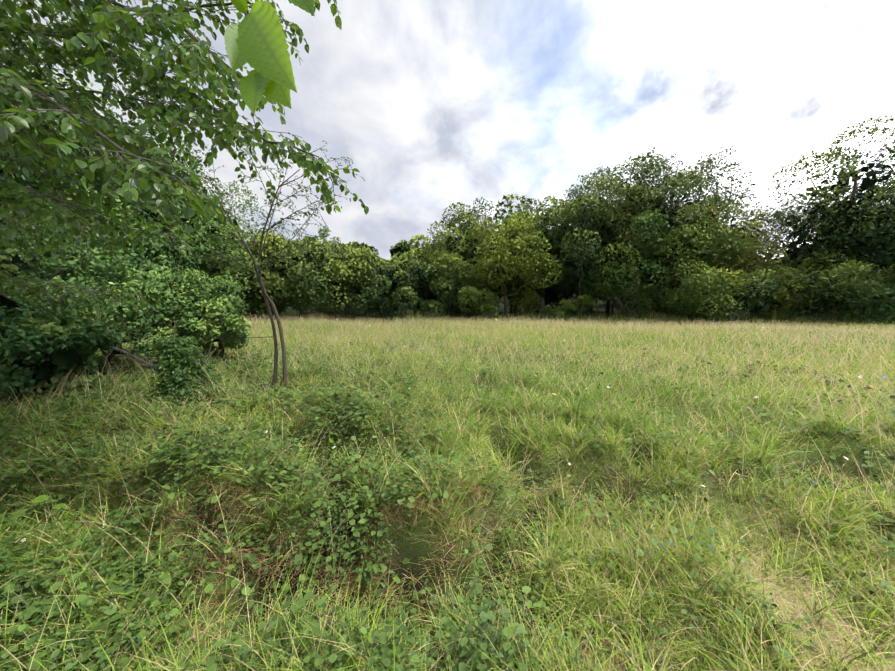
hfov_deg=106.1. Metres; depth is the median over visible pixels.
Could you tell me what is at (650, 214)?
edge tree
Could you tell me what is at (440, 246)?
edge tree
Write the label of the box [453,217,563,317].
edge tree
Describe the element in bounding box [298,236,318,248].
hill tree
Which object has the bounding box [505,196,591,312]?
edge tree
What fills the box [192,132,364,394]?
sapling twin stem
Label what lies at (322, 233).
pale tree
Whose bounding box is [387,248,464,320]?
edge tree
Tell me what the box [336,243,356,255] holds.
hill tree
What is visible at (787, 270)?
shrub
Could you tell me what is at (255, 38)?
leaf spray
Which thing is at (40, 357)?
bush
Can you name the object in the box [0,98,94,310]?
edge tree
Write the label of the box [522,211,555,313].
wood tree
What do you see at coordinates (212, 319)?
bush
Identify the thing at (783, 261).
hill tree
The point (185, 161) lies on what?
edge tree
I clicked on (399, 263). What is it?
wood tree
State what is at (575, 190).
pale tree
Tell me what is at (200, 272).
bush
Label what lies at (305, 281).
edge tree
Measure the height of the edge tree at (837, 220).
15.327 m
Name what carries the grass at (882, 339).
on the terrain at (412, 550)
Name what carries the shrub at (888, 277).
on the terrain at (412, 550)
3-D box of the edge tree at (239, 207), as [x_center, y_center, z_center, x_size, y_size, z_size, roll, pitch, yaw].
[-13.249,-4.983,19.199,6.931,8.707,6.920,0,5,1]
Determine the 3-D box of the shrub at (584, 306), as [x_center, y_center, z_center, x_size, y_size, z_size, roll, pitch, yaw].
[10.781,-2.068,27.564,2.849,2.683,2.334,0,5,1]
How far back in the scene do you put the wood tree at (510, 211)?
34.99 m
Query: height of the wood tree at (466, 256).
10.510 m
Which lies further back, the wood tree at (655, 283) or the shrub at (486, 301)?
the wood tree at (655, 283)
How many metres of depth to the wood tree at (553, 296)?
32.34 m
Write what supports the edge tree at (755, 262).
on the terrain at (412, 550)
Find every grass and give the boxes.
[0,322,894,422]
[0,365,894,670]
[18,315,894,349]
[65,459,651,670]
[237,306,894,326]
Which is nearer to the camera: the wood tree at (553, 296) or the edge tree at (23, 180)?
the edge tree at (23, 180)
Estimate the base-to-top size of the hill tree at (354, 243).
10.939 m
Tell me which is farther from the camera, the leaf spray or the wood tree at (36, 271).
the wood tree at (36, 271)
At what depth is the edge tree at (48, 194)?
9.44 m
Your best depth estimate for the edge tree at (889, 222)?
26.41 m
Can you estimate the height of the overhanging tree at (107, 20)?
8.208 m
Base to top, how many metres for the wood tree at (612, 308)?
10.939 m
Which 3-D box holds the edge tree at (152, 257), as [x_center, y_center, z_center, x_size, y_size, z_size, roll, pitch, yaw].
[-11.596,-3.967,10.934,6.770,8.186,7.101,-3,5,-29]
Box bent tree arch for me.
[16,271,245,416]
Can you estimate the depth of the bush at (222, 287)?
10.62 m
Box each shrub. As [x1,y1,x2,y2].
[457,285,501,320]
[539,299,576,320]
[564,294,598,319]
[622,275,696,319]
[648,292,696,315]
[663,259,737,322]
[680,269,755,323]
[706,268,784,321]
[742,270,819,322]
[759,250,868,320]
[770,261,894,322]
[778,260,891,323]
[814,264,894,324]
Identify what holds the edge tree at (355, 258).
on the terrain at (412, 550)
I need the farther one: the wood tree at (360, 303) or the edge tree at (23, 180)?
the wood tree at (360, 303)
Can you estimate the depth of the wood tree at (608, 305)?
33.61 m
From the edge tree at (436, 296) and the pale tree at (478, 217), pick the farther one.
the pale tree at (478, 217)
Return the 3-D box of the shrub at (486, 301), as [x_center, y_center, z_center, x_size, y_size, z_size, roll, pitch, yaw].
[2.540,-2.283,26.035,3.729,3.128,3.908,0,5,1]
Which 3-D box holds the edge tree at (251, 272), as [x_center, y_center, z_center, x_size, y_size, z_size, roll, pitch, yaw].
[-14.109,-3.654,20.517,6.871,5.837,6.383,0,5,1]
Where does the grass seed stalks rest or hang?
on the terrain at (412, 550)
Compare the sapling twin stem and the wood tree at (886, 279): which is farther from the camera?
the wood tree at (886, 279)
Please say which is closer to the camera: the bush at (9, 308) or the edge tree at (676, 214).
the bush at (9, 308)
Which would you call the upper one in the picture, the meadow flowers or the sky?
the sky
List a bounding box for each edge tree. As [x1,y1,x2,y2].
[0,0,166,297]
[0,52,124,274]
[0,63,214,292]
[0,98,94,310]
[113,154,243,289]
[120,192,253,297]
[147,178,270,298]
[148,224,275,315]
[191,233,303,319]
[211,214,275,258]
[252,229,355,319]
[294,240,391,320]
[343,257,427,319]
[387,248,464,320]
[422,202,500,317]
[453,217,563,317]
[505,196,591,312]
[538,173,657,311]
[577,154,711,318]
[614,170,765,317]
[658,201,788,317]
[740,114,894,319]
[828,172,894,294]
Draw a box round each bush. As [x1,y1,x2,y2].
[0,244,40,365]
[0,310,158,402]
[10,239,199,365]
[124,269,219,327]
[141,268,248,319]
[146,294,250,359]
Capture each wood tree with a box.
[1,246,62,308]
[273,263,289,313]
[288,242,338,314]
[347,255,385,313]
[388,251,419,315]
[391,234,444,317]
[442,223,494,314]
[483,194,546,317]
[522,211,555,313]
[530,234,589,304]
[578,223,655,316]
[595,295,636,311]
[635,215,691,316]
[848,250,894,309]
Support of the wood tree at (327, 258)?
on the terrain at (412, 550)
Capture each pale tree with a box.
[314,226,346,264]
[457,196,501,314]
[514,198,550,318]
[561,166,620,318]
[601,147,670,305]
[646,152,728,271]
[682,146,768,314]
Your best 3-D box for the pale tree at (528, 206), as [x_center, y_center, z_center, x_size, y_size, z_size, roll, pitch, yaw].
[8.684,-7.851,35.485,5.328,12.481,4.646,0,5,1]
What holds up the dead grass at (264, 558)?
on the terrain at (412, 550)
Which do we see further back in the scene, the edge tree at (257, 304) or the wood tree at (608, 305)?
the wood tree at (608, 305)
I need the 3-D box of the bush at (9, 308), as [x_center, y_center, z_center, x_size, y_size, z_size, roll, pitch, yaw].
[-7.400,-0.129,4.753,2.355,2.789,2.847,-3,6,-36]
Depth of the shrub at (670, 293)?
25.96 m
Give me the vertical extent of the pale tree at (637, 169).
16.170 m
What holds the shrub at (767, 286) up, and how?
on the terrain at (412, 550)
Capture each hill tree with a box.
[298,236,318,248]
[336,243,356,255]
[349,241,378,254]
[389,239,411,257]
[762,243,819,269]
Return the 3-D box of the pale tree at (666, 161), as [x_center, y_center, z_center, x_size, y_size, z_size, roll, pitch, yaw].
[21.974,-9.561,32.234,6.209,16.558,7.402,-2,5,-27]
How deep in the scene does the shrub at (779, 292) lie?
23.88 m
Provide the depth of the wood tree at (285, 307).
36.35 m
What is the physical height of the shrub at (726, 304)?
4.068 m
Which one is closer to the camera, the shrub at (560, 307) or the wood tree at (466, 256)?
the shrub at (560, 307)
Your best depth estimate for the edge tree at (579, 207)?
25.91 m
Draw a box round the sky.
[4,0,894,260]
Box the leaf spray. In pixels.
[224,0,314,113]
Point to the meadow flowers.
(24, 539)
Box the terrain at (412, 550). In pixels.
[0,294,894,670]
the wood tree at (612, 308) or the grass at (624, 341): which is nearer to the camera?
the grass at (624, 341)
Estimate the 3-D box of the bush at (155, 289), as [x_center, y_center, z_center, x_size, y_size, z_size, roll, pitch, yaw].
[-6.663,-0.466,6.427,2.784,2.833,3.373,-2,5,-24]
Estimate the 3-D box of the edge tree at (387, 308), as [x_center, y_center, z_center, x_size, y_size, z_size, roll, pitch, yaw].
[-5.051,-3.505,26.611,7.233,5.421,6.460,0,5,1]
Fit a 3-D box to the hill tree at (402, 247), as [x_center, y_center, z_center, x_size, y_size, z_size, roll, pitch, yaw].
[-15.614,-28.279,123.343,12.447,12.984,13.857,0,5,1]
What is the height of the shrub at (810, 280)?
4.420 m
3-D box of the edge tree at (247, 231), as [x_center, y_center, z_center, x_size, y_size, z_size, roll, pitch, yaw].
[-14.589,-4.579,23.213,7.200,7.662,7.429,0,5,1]
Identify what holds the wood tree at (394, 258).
on the terrain at (412, 550)
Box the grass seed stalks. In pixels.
[0,312,894,670]
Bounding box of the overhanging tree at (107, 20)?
[0,0,368,349]
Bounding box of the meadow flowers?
[21,319,886,557]
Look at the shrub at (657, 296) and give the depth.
26.25 m
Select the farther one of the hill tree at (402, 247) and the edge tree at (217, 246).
the hill tree at (402, 247)
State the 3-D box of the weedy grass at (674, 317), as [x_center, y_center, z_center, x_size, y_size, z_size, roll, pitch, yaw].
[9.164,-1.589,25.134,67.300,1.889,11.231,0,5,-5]
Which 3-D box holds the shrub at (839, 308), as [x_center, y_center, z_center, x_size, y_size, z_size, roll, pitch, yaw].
[27.403,-2.876,23.924,6.556,4.558,5.490,-2,5,-22]
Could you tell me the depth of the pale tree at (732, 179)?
32.30 m
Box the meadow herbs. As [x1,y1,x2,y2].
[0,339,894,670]

